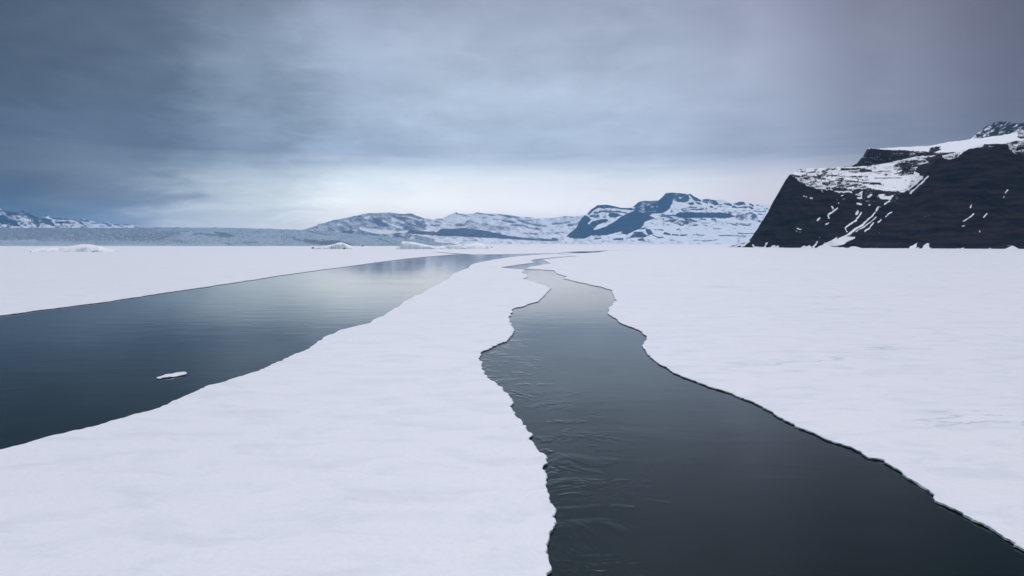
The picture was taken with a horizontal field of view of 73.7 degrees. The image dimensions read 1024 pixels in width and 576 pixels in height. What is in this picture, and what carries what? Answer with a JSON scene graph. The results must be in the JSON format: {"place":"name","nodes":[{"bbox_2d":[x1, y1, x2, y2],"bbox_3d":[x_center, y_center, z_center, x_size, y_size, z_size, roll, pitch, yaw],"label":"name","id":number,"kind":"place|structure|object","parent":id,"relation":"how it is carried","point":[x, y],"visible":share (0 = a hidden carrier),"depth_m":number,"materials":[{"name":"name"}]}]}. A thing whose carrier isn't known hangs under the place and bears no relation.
{"place":"outdoors","nodes":[
{"label":"outdoors","id":0,"kind":"place"},
{"bbox_2d":[0,209,87,227],"bbox_3d":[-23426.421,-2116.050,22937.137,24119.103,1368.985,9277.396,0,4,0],"label":"mountain range","id":1,"kind":"structure","parent":0,"point":[17,219],"depth_m":20802.02,"materials":[{"name":"white snow"}]},
{"bbox_2d":[77,219,136,227],"bbox_3d":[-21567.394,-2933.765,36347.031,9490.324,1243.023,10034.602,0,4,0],"label":"distant peaks","id":2,"kind":"object","parent":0,"point":[89,223],"visible":0.3,"depth_m":32640.74,"materials":[{"name":"white snow"}]},
{"bbox_2d":[0,227,463,245],"bbox_3d":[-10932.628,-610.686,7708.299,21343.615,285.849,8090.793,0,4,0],"label":"glacier","id":3,"kind":"object","parent":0,"point":[153,236],"visible":0.95,"depth_m":5016.06,"materials":[{"name":"white ice"}]},
{"bbox_2d":[0,254,570,575],"bbox_3d":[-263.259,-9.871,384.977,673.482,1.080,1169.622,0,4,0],"label":"ice sheet","id":4,"kind":"object","parent":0,"point":[396,441],"visible":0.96,"depth_m":44.41,"materials":[{"name":"white ice"}]},
{"bbox_2d":[0,244,736,315],"bbox_3d":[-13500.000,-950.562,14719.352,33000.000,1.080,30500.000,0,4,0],"label":"ice sheet","id":5,"kind":"object","parent":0,"point":[33,281],"visible":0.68,"depth_m":454.67,"materials":[{"name":"white ice"}]},
{"bbox_2d":[24,244,118,251],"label":"iceberg","id":6,"kind":"object","parent":5,"relation":"on","point":[85,248],"visible":0.98,"depth_m":1171.38,"materials":[{"name":"white ice"}]},
{"bbox_2d":[313,242,355,248],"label":"iceberg","id":7,"kind":"object","parent":5,"relation":"on","point":[340,245],"visible":0.97,"depth_m":1732.10,"materials":[{"name":"white ice"}]},
{"bbox_2d":[396,241,438,248],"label":"iceberg","id":8,"kind":"object","parent":5,"relation":"on","point":[408,245],"visible":0.94,"depth_m":1685.55,"materials":[{"name":"white ice"}]},
{"bbox_2d":[439,244,467,248],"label":"iceberg","id":9,"kind":"object","parent":5,"relation":"on","point":[458,246],"visible":0.91,"depth_m":1765.26,"materials":[{"name":"white ice"}]},
{"bbox_2d":[466,243,488,248],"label":"iceberg","id":10,"kind":"object","parent":5,"relation":"on","point":[477,246],"visible":0.88,"depth_m":1832.55,"materials":[{"name":"white ice"}]},
{"bbox_2d":[305,212,692,243],"bbox_3d":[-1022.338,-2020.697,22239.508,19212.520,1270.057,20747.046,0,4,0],"label":"snow hills","id":11,"kind":"structure","parent":0,"point":[476,227],"depth_m":21535.56,"materials":[{"name":"white snow"}]},
{"bbox_2d":[0,250,1023,575],"bbox_3d":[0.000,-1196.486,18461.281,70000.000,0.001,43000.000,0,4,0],"label":"water","id":12,"kind":"structure","parent":0,"point":[652,468],"depth_m":58.21,"materials":[{"name":"black liquid"}]},
{"bbox_2d":[156,372,186,378],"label":"ice floe","id":13,"kind":"object","parent":12,"relation":"on","point":[177,374],"visible":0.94,"depth_m":76.92,"materials":[{"name":"white ice"}]},
{"bbox_2d":[0,0,1023,229],"label":"sky","id":14,"kind":"structure","parent":0,"point":[265,114],"materials":[{"name":"grey"}]},
{"bbox_2d":[566,192,770,243],"bbox_3d":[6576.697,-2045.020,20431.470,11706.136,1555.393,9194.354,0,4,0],"label":"mountain","id":15,"kind":"structure","parent":0,"point":[671,216],"depth_m":17974.23,"materials":[{"name":"white snow"}]},
{"bbox_2d":[526,247,1023,550],"bbox_3d":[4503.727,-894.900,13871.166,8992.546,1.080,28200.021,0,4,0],"label":"ice sheet","id":16,"kind":"object","parent":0,"point":[908,363],"visible":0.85,"depth_m":103.14,"materials":[{"name":"white ice"}]},
{"bbox_2d":[737,131,1023,248],"bbox_3d":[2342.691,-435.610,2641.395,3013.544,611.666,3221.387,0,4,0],"label":"headland","id":17,"kind":"structure","parent":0,"point":[965,194],"depth_m":2179.82,"materials":[{"name":"black stone"}]},
{"bbox_2d":[971,122,1023,138],"bbox_3d":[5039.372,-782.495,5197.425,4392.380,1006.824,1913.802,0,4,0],"label":"peak","id":18,"kind":"structure","parent":0,"point":[998,128],"depth_m":4673.46,"materials":[{"name":"white snow"}]}
]}

